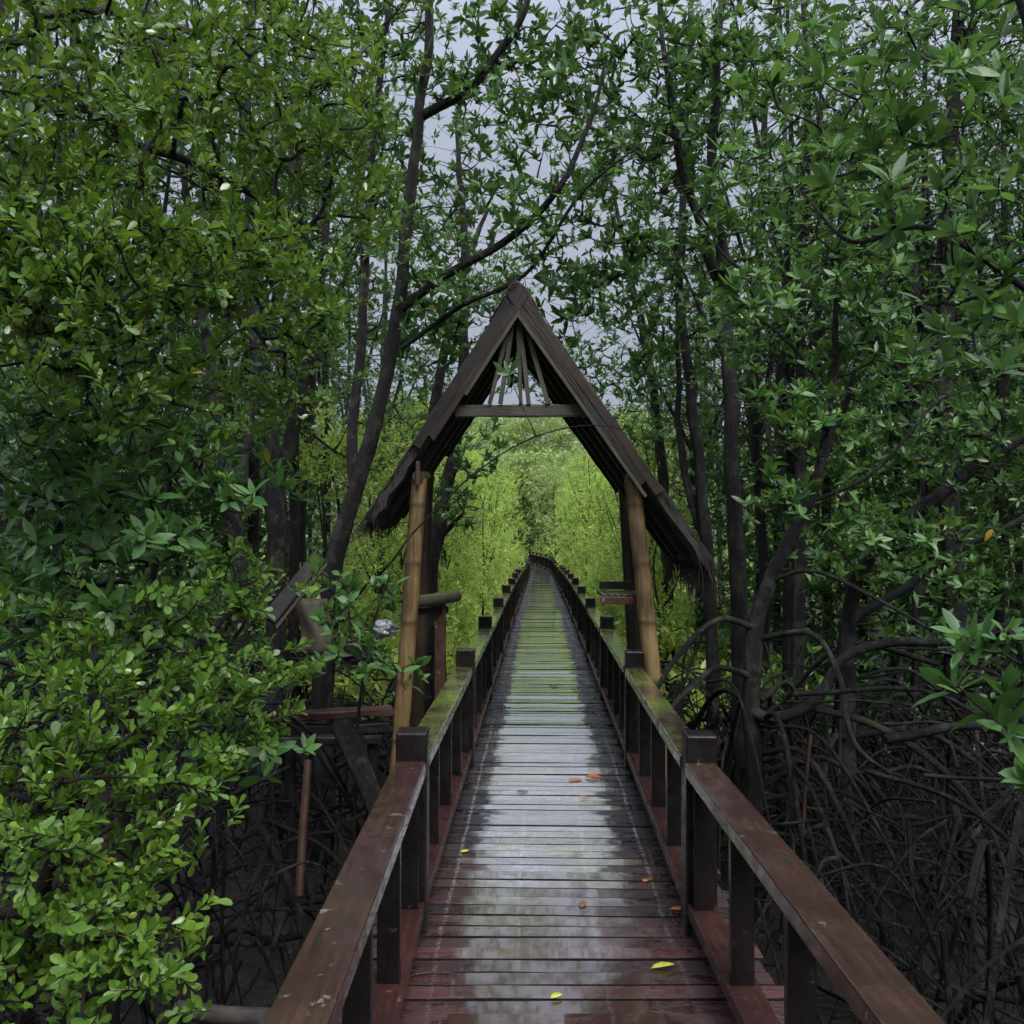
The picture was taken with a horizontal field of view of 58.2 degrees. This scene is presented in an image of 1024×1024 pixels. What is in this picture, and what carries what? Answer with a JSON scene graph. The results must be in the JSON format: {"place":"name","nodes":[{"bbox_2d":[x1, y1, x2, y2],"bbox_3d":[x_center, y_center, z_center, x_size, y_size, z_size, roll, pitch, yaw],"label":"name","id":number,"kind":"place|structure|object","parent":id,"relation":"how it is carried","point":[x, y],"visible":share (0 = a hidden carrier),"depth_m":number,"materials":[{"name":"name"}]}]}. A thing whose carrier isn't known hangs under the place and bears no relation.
{"place":"outdoors","nodes":[
{"label":"outdoors","id":0,"kind":"place"},
{"bbox_2d":[0,537,1023,1023],"bbox_3d":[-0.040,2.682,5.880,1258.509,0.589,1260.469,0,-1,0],"label":"ground","id":1,"kind":"structure","parent":0,"point":[262,989],"depth_m":6.32,"materials":[{"name":"soil"}]},
{"bbox_2d":[0,4,123,700],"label":"mangrove tree","id":2,"kind":"object","parent":1,"relation":"on","point":[4,523],"visible":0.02,"depth_m":12.00,"materials":[{"name":"green plant"}]},
{"bbox_2d":[0,0,189,746],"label":"mangrove tree","id":3,"kind":"object","parent":1,"relation":"on","point":[62,355],"visible":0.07,"depth_m":10.59,"materials":[{"name":"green plant"}]},
{"bbox_2d":[0,1,192,737],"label":"mangrove tree","id":4,"kind":"object","parent":1,"relation":"on","point":[28,462],"visible":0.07,"depth_m":10.79,"materials":[{"name":"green plant"}]},
{"bbox_2d":[0,22,205,490],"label":"mangrove tree","id":5,"kind":"object","parent":1,"relation":"on","point":[15,381],"visible":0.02,"depth_m":11.82,"materials":[{"name":"green plant"}]},
{"bbox_2d":[14,281,266,578],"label":"mangrove tree","id":6,"kind":"object","parent":1,"relation":"on","point":[123,575],"visible":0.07,"depth_m":12.01,"materials":[{"name":"green plant"}]},
{"bbox_2d":[0,365,321,1023],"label":"leaf sapling","id":7,"kind":"object","parent":1,"relation":"on","point":[161,528],"visible":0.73,"depth_m":3.75,"materials":[{"name":"green plant"}]},
{"bbox_2d":[0,534,324,1023],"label":"bush","id":8,"kind":"object","parent":1,"relation":"on","point":[90,923],"visible":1,"depth_m":3.03,"materials":[{"name":"green plant"}]},
{"bbox_2d":[40,19,284,860],"bbox_3d":[-2.743,-0.835,8.113,2.726,7.352,1.734,0,-1,17],"label":"slim mangrove","id":9,"kind":"object","parent":1,"relation":"on","point":[205,336],"visible":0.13,"depth_m":8.22,"materials":[{"name":"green plant"}]},
{"bbox_2d":[48,0,282,612],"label":"mangrove tree","id":10,"kind":"object","parent":1,"relation":"on","point":[112,211],"depth_m":13.32,"materials":[{"name":"green plant"}]},
{"bbox_2d":[0,0,340,741],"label":"mangrove tree","id":11,"kind":"object","parent":1,"relation":"on","point":[156,350],"visible":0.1,"depth_m":10.36,"materials":[{"name":"green plant"}]},
{"bbox_2d":[81,0,338,692],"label":"mangrove tree","id":12,"kind":"object","parent":1,"relation":"on","point":[333,373],"visible":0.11,"depth_m":12.26,"materials":[{"name":"green plant"}]},
{"bbox_2d":[0,0,431,478],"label":"leaf tree","id":13,"kind":"object","parent":1,"relation":"on","point":[47,272],"visible":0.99,"depth_m":3.62,"materials":[{"name":"green plant"}]},
{"bbox_2d":[172,1000,269,1023],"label":"pole","id":14,"kind":"object","parent":1,"relation":"on","point":[220,1014],"visible":0.69,"depth_m":3.01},
{"bbox_2d":[49,1,393,673],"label":"mangrove tree","id":15,"kind":"object","parent":1,"relation":"on","point":[253,519],"visible":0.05,"depth_m":11.79,"materials":[{"name":"green plant"}]},
{"bbox_2d":[0,608,446,1023],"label":"root tangle","id":16,"kind":"object","parent":1,"relation":"on","point":[214,868],"visible":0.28,"depth_m":5.74,"materials":[{"name":"brown plant"}]},
{"bbox_2d":[294,760,311,895],"bbox_3d":[-1.149,1.730,5.059,0.055,0.690,0.247,0,-1,0],"label":"stake","id":17,"kind":"object","parent":16,"relation":"on","point":[301,847],"visible":0.99,"depth_m":5.05,"materials":[{"name":"brown wood"}]},
{"bbox_2d":[330,717,380,814],"bbox_3d":[-0.946,1.625,5.768,0.142,0.606,0.610,1,-2,-40],"label":"log","id":18,"kind":"object","parent":16,"relation":"on","point":[349,743],"visible":0.77,"depth_m":5.76,"materials":[{"name":"black wood"}]},
{"bbox_2d":[342,633,377,666],"bbox_3d":[-1.220,1.093,7.275,0.356,0.278,0.294,-1,-2,29],"label":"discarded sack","id":19,"kind":"object","parent":16,"relation":"on","point":[349,659],"visible":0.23,"depth_m":7.20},
{"bbox_2d":[80,4,370,818],"bbox_3d":[-2.740,-1.238,9.117,2.559,8.070,2.660,-1,-1,25],"label":"twin stem mangrove","id":20,"kind":"object","parent":1,"relation":"on","point":[276,547],"visible":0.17,"depth_m":9.02,"materials":[{"name":"green plant"}]},
{"bbox_2d":[181,287,396,636],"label":"mangrove tree","id":21,"kind":"object","parent":1,"relation":"on","point":[340,402],"visible":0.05,"depth_m":17.80,"materials":[{"name":"green plant"}]},
{"bbox_2d":[285,736,296,914],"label":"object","id":22,"kind":"object","parent":1,"relation":"on","point":[290,789],"visible":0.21,"depth_m":6.27,"materials":[{"name":"black wood"}]},
{"bbox_2d":[250,721,390,736],"bbox_3d":[-1.327,1.492,6.318,0.977,0.070,0.106,0,-1,-12],"label":"plank","id":23,"kind":"object","parent":22,"relation":"on","point":[365,726],"visible":0.5,"depth_m":6.33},
{"bbox_2d":[263,705,393,722],"bbox_3d":[-1.304,1.399,6.369,0.967,0.067,0.165,-1,-1,-12],"label":"plank","id":24,"kind":"object","parent":23,"relation":"on","point":[339,713],"visible":0.71,"depth_m":6.34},
{"bbox_2d":[123,0,482,735],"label":"mangrove tree","id":25,"kind":"object","parent":1,"relation":"on","point":[293,552],"visible":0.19,"depth_m":10.36,"materials":[{"name":"green plant"}]},
{"bbox_2d":[173,64,444,485],"bbox_3d":[-3.425,-2.348,14.672,4.844,10.912,3.482,0,-1,15],"label":"mangrove tree","id":26,"kind":"object","parent":1,"relation":"on","point":[372,313],"visible":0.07,"depth_m":14.88,"materials":[{"name":"green plant"}]},
{"bbox_2d":[178,0,454,708],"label":"mangrove tree","id":27,"kind":"object","parent":1,"relation":"on","point":[309,419],"visible":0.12,"depth_m":11.83,"materials":[{"name":"green plant"}]},
{"bbox_2d":[255,400,407,673],"bbox_3d":[-2.060,0.768,11.124,1.787,4.317,1.875,0,-1,4],"label":"lime shrub","id":28,"kind":"object","parent":1,"relation":"on","point":[330,439],"visible":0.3,"depth_m":10.96,"materials":[{"name":"green plant"}]},
{"bbox_2d":[286,198,397,564],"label":"mangrove tree","id":29,"kind":"object","parent":1,"relation":"on","point":[346,408],"visible":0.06,"depth_m":25.19,"materials":[{"name":"green plant"}]},
{"bbox_2d":[255,54,447,556],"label":"mangrove tree","id":30,"kind":"object","parent":1,"relation":"on","point":[325,373],"visible":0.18,"depth_m":14.68,"materials":[{"name":"green plant"}]},
{"bbox_2d":[307,427,408,674],"bbox_3d":[-2.421,0.761,15.120,1.980,4.448,1.859,1,-2,-32],"label":"lime shrub","id":31,"kind":"object","parent":1,"relation":"on","point":[372,614],"visible":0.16,"depth_m":15.13,"materials":[{"name":"green plant"}]},
{"bbox_2d":[264,153,468,643],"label":"mangrove tree","id":32,"kind":"object","parent":1,"relation":"on","point":[401,376],"visible":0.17,"depth_m":17.24,"materials":[{"name":"green plant"}]},
{"bbox_2d":[303,553,431,844],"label":"sprouting sapling","id":33,"kind":"object","parent":1,"relation":"on","point":[364,641],"visible":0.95,"depth_m":5.84,"materials":[{"name":"green plant"}]},
{"bbox_2d":[366,619,399,639],"bbox_3d":[-0.970,0.879,6.888,0.219,0.159,0.178,-1,-2,33],"label":"plastic sheet","id":34,"kind":"object","parent":33,"relation":"in","point":[386,628],"visible":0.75,"depth_m":6.83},
{"bbox_2d":[367,744,378,782],"bbox_3d":[-0.947,2.228,6.300,0.100,1.359,0.080,0,-1,0],"label":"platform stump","id":35,"kind":"object","parent":1,"relation":"on","point":[373,751],"visible":0.07,"depth_m":6.28,"materials":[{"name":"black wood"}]},
{"bbox_2d":[220,734,382,747],"bbox_3d":[-1.458,1.510,6.066,1.235,0.074,0.055,4,-2,-19],"label":"plank","id":36,"kind":"object","parent":35,"relation":"on","point":[327,739],"visible":0.29,"depth_m":6.12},
{"bbox_2d":[333,383,422,628],"bbox_3d":[-2.330,0.218,18.087,2.351,5.710,2.208,-1,-1,21],"label":"lime shrub","id":37,"kind":"object","parent":1,"relation":"on","point":[403,557],"visible":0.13,"depth_m":18.11,"materials":[{"name":"green plant"}]},
{"bbox_2d":[313,185,453,642],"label":"mangrove tree","id":38,"kind":"object","parent":1,"relation":"on","point":[372,394],"visible":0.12,"depth_m":20.57,"materials":[{"name":"green plant"}]},
{"bbox_2d":[166,0,639,883],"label":"forked mangrove","id":39,"kind":"object","parent":1,"relation":"on","point":[402,310],"visible":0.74,"depth_m":7.37,"materials":[{"name":"green plant"}]},
{"bbox_2d":[264,551,327,630],"bbox_3d":[-1.457,0.528,6.181,0.448,0.528,0.104,1,-2,-34],"label":"leaning plank","id":40,"kind":"object","parent":39,"relation":"attached to","point":[282,602],"visible":0.79,"depth_m":6.14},
{"bbox_2d":[295,598,333,654],"bbox_3d":[-1.456,0.840,6.738,0.299,0.403,0.171,0,-1,0],"label":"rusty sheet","id":41,"kind":"object","parent":39,"relation":"attached to","point":[310,629],"visible":0.69,"depth_m":6.73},
{"bbox_2d":[346,403,499,631],"bbox_3d":[-1.459,0.736,13.849,2.538,4.744,1.865,0,-1,10],"label":"lime shrub","id":42,"kind":"object","parent":1,"relation":"on","point":[383,477],"visible":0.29,"depth_m":13.98,"materials":[{"name":"green plant"}]},
{"bbox_2d":[387,389,489,587],"bbox_3d":[-1.548,0.324,18.997,2.074,5.741,2.209,0,-1,10],"label":"lime shrub","id":43,"kind":"object","parent":1,"relation":"on","point":[442,561],"visible":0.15,"depth_m":19.13,"materials":[{"name":"green plant"}]},
{"bbox_2d":[342,87,539,754],"bbox_3d":[-0.936,-0.903,10.454,2.240,7.733,2.234,-1,-1,24],"label":"crooked mangrove","id":44,"kind":"object","parent":1,"relation":"on","point":[443,491],"visible":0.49,"depth_m":10.39,"materials":[{"name":"green plant"}]},
{"bbox_2d":[362,186,550,447],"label":"arching mangrove","id":45,"kind":"object","parent":1,"relation":"on","point":[438,388],"visible":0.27,"depth_m":12.98,"materials":[{"name":"green plant"}]},
{"bbox_2d":[432,450,492,590],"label":"lime shrub","id":46,"kind":"object","parent":1,"relation":"on","point":[479,513],"visible":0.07,"depth_m":24.80,"materials":[{"name":"green plant"}]},
{"bbox_2d":[433,454,503,631],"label":"lime shrub","id":47,"kind":"object","parent":1,"relation":"on","point":[466,572],"visible":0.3,"depth_m":16.41,"materials":[{"name":"green plant"}]},
{"bbox_2d":[440,425,512,588],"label":"lime shrub","id":48,"kind":"object","parent":1,"relation":"on","point":[506,532],"visible":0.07,"depth_m":26.77,"materials":[{"name":"green plant"}]},
{"bbox_2d":[463,472,525,615],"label":"lime shrub","id":49,"kind":"object","parent":1,"relation":"on","point":[486,538],"visible":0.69,"depth_m":23.11,"materials":[{"name":"green plant"}]},
{"bbox_2d":[472,452,522,597],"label":"lime shrub","id":50,"kind":"object","parent":1,"relation":"on","point":[500,488],"visible":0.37,"depth_m":28.61,"materials":[{"name":"green plant"}]},
{"bbox_2d":[472,427,523,527],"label":"tree","id":51,"kind":"object","parent":1,"relation":"on","point":[515,459],"visible":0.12,"depth_m":49.38,"materials":[{"name":"green plant"}]},
{"bbox_2d":[494,472,527,575],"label":"lime shrub","id":52,"kind":"object","parent":1,"relation":"on","point":[518,541],"visible":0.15,"depth_m":43.41,"materials":[{"name":"green plant"}]},
{"bbox_2d":[0,323,1023,767],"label":"undergrowth","id":53,"kind":"object","parent":1,"relation":"on","point":[816,585],"visible":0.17,"depth_m":11.26,"materials":[{"name":"green plant"}]},
{"bbox_2d":[7,346,1023,620],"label":"distant forest","id":54,"kind":"object","parent":1,"relation":"on","point":[551,446],"visible":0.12,"depth_m":74.40,"materials":[{"name":"green plant"}]},
{"bbox_2d":[351,278,728,773],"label":"thatched gate","id":55,"kind":"structure","parent":1,"relation":"on","point":[518,324],"depth_m":6.57,"materials":[{"name":"brown wood"}]},
{"bbox_2d":[530,459,576,557],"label":"tree","id":56,"kind":"object","parent":1,"relation":"on","point":[550,487],"visible":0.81,"depth_m":64.73,"materials":[{"name":"green plant"}]},
{"bbox_2d":[284,532,831,752],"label":"lime undergrowth","id":57,"kind":"object","parent":1,"relation":"on","point":[451,646],"visible":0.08,"depth_m":13.72,"materials":[{"name":"green plant"}]},
{"bbox_2d":[337,563,783,1023],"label":"boardwalk","id":58,"kind":"structure","parent":1,"relation":"on","point":[516,933],"depth_m":4.36,"materials":[{"name":"brown wood"}]},
{"bbox_2d":[263,553,529,1023],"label":"railing","id":59,"kind":"object","parent":58,"relation":"attached to","point":[387,873],"visible":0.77,"depth_m":3.16,"materials":[{"name":"wood"}]},
{"bbox_2d":[526,550,945,1023],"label":"railing","id":60,"kind":"object","parent":58,"relation":"attached to","point":[691,793],"visible":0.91,"depth_m":3.26,"materials":[{"name":"wood"}]},
{"bbox_2d":[549,487,584,574],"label":"lime shrub","id":61,"kind":"object","parent":1,"relation":"on","point":[562,527],"visible":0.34,"depth_m":40.15,"materials":[{"name":"green plant"}]},
{"bbox_2d":[555,457,615,595],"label":"lime shrub","id":62,"kind":"object","parent":1,"relation":"on","point":[570,494],"visible":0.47,"depth_m":29.97,"materials":[{"name":"green plant"}]},
{"bbox_2d":[563,459,616,566],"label":"lime shrub","id":63,"kind":"object","parent":1,"relation":"on","point":[575,476],"visible":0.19,"depth_m":33.90,"materials":[{"name":"green plant"}]},
{"bbox_2d":[566,490,620,580],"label":"lime shrub","id":64,"kind":"object","parent":1,"relation":"on","point":[575,509],"visible":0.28,"depth_m":25.97,"materials":[{"name":"green plant"}]},
{"bbox_2d":[577,468,619,628],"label":"lime shrub","id":65,"kind":"object","parent":1,"relation":"on","point":[603,509],"visible":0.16,"depth_m":22.81,"materials":[{"name":"green plant"}]},
{"bbox_2d":[507,79,720,698],"bbox_3d":[1.539,-1.818,14.020,3.386,9.773,2.064,0,-1,-16],"label":"arching mangrove","id":66,"kind":"object","parent":1,"relation":"on","point":[662,473],"visible":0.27,"depth_m":13.96,"materials":[{"name":"green plant"}]},
{"bbox_2d":[573,454,672,640],"bbox_3d":[2.395,0.707,20.410,2.091,5.225,1.963,1,-1,-23],"label":"lime shrub","id":67,"kind":"object","parent":1,"relation":"on","point":[596,579],"visible":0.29,"depth_m":20.44,"materials":[{"name":"green plant"}]},
{"bbox_2d":[600,447,686,624],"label":"lime shrub","id":68,"kind":"object","parent":1,"relation":"on","point":[613,613],"visible":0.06,"depth_m":17.22,"materials":[{"name":"green plant"}]},
{"bbox_2d":[600,403,692,623],"bbox_3d":[2.276,0.620,14.743,1.729,4.969,1.814,0,-1,1],"label":"lime shrub","id":69,"kind":"object","parent":1,"relation":"on","point":[651,464],"visible":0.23,"depth_m":14.62,"materials":[{"name":"green plant"}]},
{"bbox_2d":[601,489,696,641],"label":"lime shrub","id":70,"kind":"object","parent":1,"relation":"on","point":[619,555],"visible":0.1,"depth_m":16.33,"materials":[{"name":"green plant"}]},
{"bbox_2d":[610,501,705,669],"bbox_3d":[1.985,1.423,13.115,1.526,3.581,1.454,0,-1,-10],"label":"lime shrub","id":71,"kind":"object","parent":1,"relation":"on","point":[660,614],"visible":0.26,"depth_m":13.08,"materials":[{"name":"green plant"}]},
{"bbox_2d":[536,0,819,846],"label":"leaning stem mangrove","id":72,"kind":"object","parent":1,"relation":"on","point":[700,514],"visible":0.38,"depth_m":9.00,"materials":[{"name":"green plant"}]},
{"bbox_2d":[594,99,775,716],"bbox_3d":[2.615,-1.474,13.726,2.967,9.414,4.127,0,-1,7],"label":"mangrove tree","id":73,"kind":"object","parent":1,"relation":"on","point":[691,459],"visible":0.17,"depth_m":13.66,"materials":[{"name":"green plant"}]},
{"bbox_2d":[487,0,930,917],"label":"bare stem mangrove","id":74,"kind":"object","parent":1,"relation":"on","point":[683,176],"visible":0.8,"depth_m":7.45,"materials":[{"name":"green plant"}]},
{"bbox_2d":[619,295,808,553],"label":"mangrove tree","id":75,"kind":"object","parent":1,"relation":"on","point":[704,435],"visible":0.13,"depth_m":18.12,"materials":[{"name":"green plant"}]},
{"bbox_2d":[637,18,866,594],"bbox_3d":[3.497,-2.439,14.802,3.799,11.436,4.066,1,-2,-43],"label":"mangrove tree","id":76,"kind":"object","parent":1,"relation":"on","point":[773,115],"visible":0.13,"depth_m":14.75,"materials":[{"name":"green plant"}]},
{"bbox_2d":[582,1,928,766],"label":"mangrove tree","id":77,"kind":"object","parent":1,"relation":"on","point":[798,591],"visible":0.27,"depth_m":10.52,"materials":[{"name":"green plant"}]},
{"bbox_2d":[622,0,889,696],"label":"mangrove tree","id":78,"kind":"object","parent":1,"relation":"on","point":[757,424],"visible":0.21,"depth_m":11.63,"materials":[{"name":"green plant"}]},
{"bbox_2d":[688,255,878,670],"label":"mangrove tree","id":79,"kind":"object","parent":1,"relation":"on","point":[778,610],"visible":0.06,"depth_m":15.42,"materials":[{"name":"green plant"}]},
{"bbox_2d":[611,0,966,709],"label":"mangrove tree","id":80,"kind":"object","parent":1,"relation":"on","point":[787,600],"visible":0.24,"depth_m":10.87,"materials":[{"name":"green plant"}]},
{"bbox_2d":[669,0,938,508],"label":"mangrove tree","id":81,"kind":"object","parent":1,"relation":"on","point":[790,461],"visible":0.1,"depth_m":13.28,"materials":[{"name":"green plant"}]},
{"bbox_2d":[656,123,1018,1023],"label":"branching mangrove","id":82,"kind":"object","parent":1,"relation":"on","point":[762,719],"visible":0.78,"depth_m":6.27,"materials":[{"name":"green plant"}]},
{"bbox_2d":[660,603,1023,1023],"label":"root tangle","id":83,"kind":"object","parent":1,"relation":"on","point":[990,847],"visible":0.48,"depth_m":5.76,"materials":[{"name":"brown plant"}]},
{"bbox_2d":[802,733,811,835],"bbox_3d":[1.911,1.778,5.958,0.085,0.719,0.029,0,-1,0],"label":"stake","id":84,"kind":"object","parent":83,"relation":"in","point":[806,775],"visible":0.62,"depth_m":5.95,"materials":[{"name":"brown wood"}]},
{"bbox_2d":[709,0,986,688],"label":"mangrove tree","id":85,"kind":"object","parent":1,"relation":"on","point":[825,598],"visible":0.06,"depth_m":14.59,"materials":[{"name":"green plant"}]},
{"bbox_2d":[708,0,1023,1023],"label":"overhanging mangrove","id":86,"kind":"object","parent":1,"relation":"on","point":[1000,72],"visible":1,"depth_m":3.57,"materials":[{"name":"green plant"}]},
{"bbox_2d":[717,226,1023,908],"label":"curved trunk mangrove","id":87,"kind":"object","parent":1,"relation":"on","point":[910,520],"visible":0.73,"depth_m":6.88,"materials":[{"name":"green plant"}]},
{"bbox_2d":[720,0,1023,778],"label":"mangrove tree","id":88,"kind":"object","parent":1,"relation":"on","point":[919,588],"visible":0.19,"depth_m":10.13,"materials":[{"name":"green plant"}]},
{"bbox_2d":[740,290,1010,718],"bbox_3d":[5.053,-0.033,12.729,3.258,6.394,3.747,-1,-2,41],"label":"mangrove tree","id":89,"kind":"object","parent":1,"relation":"on","point":[862,597],"visible":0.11,"depth_m":12.77,"materials":[{"name":"green plant"}]},
{"bbox_2d":[738,0,1023,707],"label":"mangrove tree","id":90,"kind":"object","parent":1,"relation":"on","point":[894,662],"visible":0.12,"depth_m":11.97,"materials":[{"name":"green plant"}]},
{"bbox_2d":[752,0,1023,751],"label":"mangrove tree","id":91,"kind":"object","parent":1,"relation":"on","point":[930,247],"visible":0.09,"depth_m":11.04,"materials":[{"name":"green plant"}]},
{"bbox_2d":[769,0,1023,784],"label":"tall far mangrove","id":92,"kind":"object","parent":1,"relation":"on","point":[958,27],"visible":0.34,"depth_m":9.95,"materials":[{"name":"green plant"}]},
{"bbox_2d":[806,266,1022,691],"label":"mangrove tree","id":93,"kind":"object","parent":1,"relation":"on","point":[893,287],"visible":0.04,"depth_m":14.76,"materials":[{"name":"green plant"}]},
{"bbox_2d":[809,18,1023,684],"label":"mangrove tree","id":94,"kind":"object","parent":1,"relation":"on","point":[994,175],"visible":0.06,"depth_m":13.03,"materials":[{"name":"green plant"}]},
{"bbox_2d":[815,8,1023,742],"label":"mangrove tree","id":95,"kind":"object","parent":1,"relation":"on","point":[1001,387],"visible":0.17,"depth_m":11.55,"materials":[{"name":"green plant"}]},
{"bbox_2d":[826,97,1021,657],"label":"mangrove tree","id":96,"kind":"object","parent":1,"relation":"on","point":[922,265],"visible":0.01,"depth_m":13.98,"materials":[{"name":"green plant"}]},
{"bbox_2d":[871,180,1023,536],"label":"mangrove tree","id":97,"kind":"object","parent":1,"relation":"on","point":[992,373],"visible":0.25,"depth_m":10.38,"materials":[{"name":"green plant"}]},
{"bbox_2d":[886,96,1023,678],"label":"mangrove tree","id":98,"kind":"object","parent":1,"relation":"on","point":[1019,570],"visible":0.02,"depth_m":14.88,"materials":[{"name":"green plant"}]},
{"bbox_2d":[894,12,1023,535],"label":"mangrove tree","id":99,"kind":"object","parent":1,"relation":"on","point":[993,161],"visible":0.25,"depth_m":10.19,"materials":[{"name":"green plant"}]},
{"bbox_2d":[910,606,1023,789],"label":"edge sapling","id":100,"kind":"object","parent":1,"relation":"on","point":[976,637],"visible":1,"depth_m":2.50,"materials":[{"name":"green plant"}]},
{"bbox_2d":[942,33,1023,295],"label":"mangrove tree","id":101,"kind":"object","parent":1,"relation":"on","point":[993,151],"visible":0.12,"depth_m":11.51,"materials":[{"name":"green plant"}]},
{"bbox_2d":[0,0,1023,536],"label":"sky","id":102,"kind":"structure","parent":0,"point":[459,48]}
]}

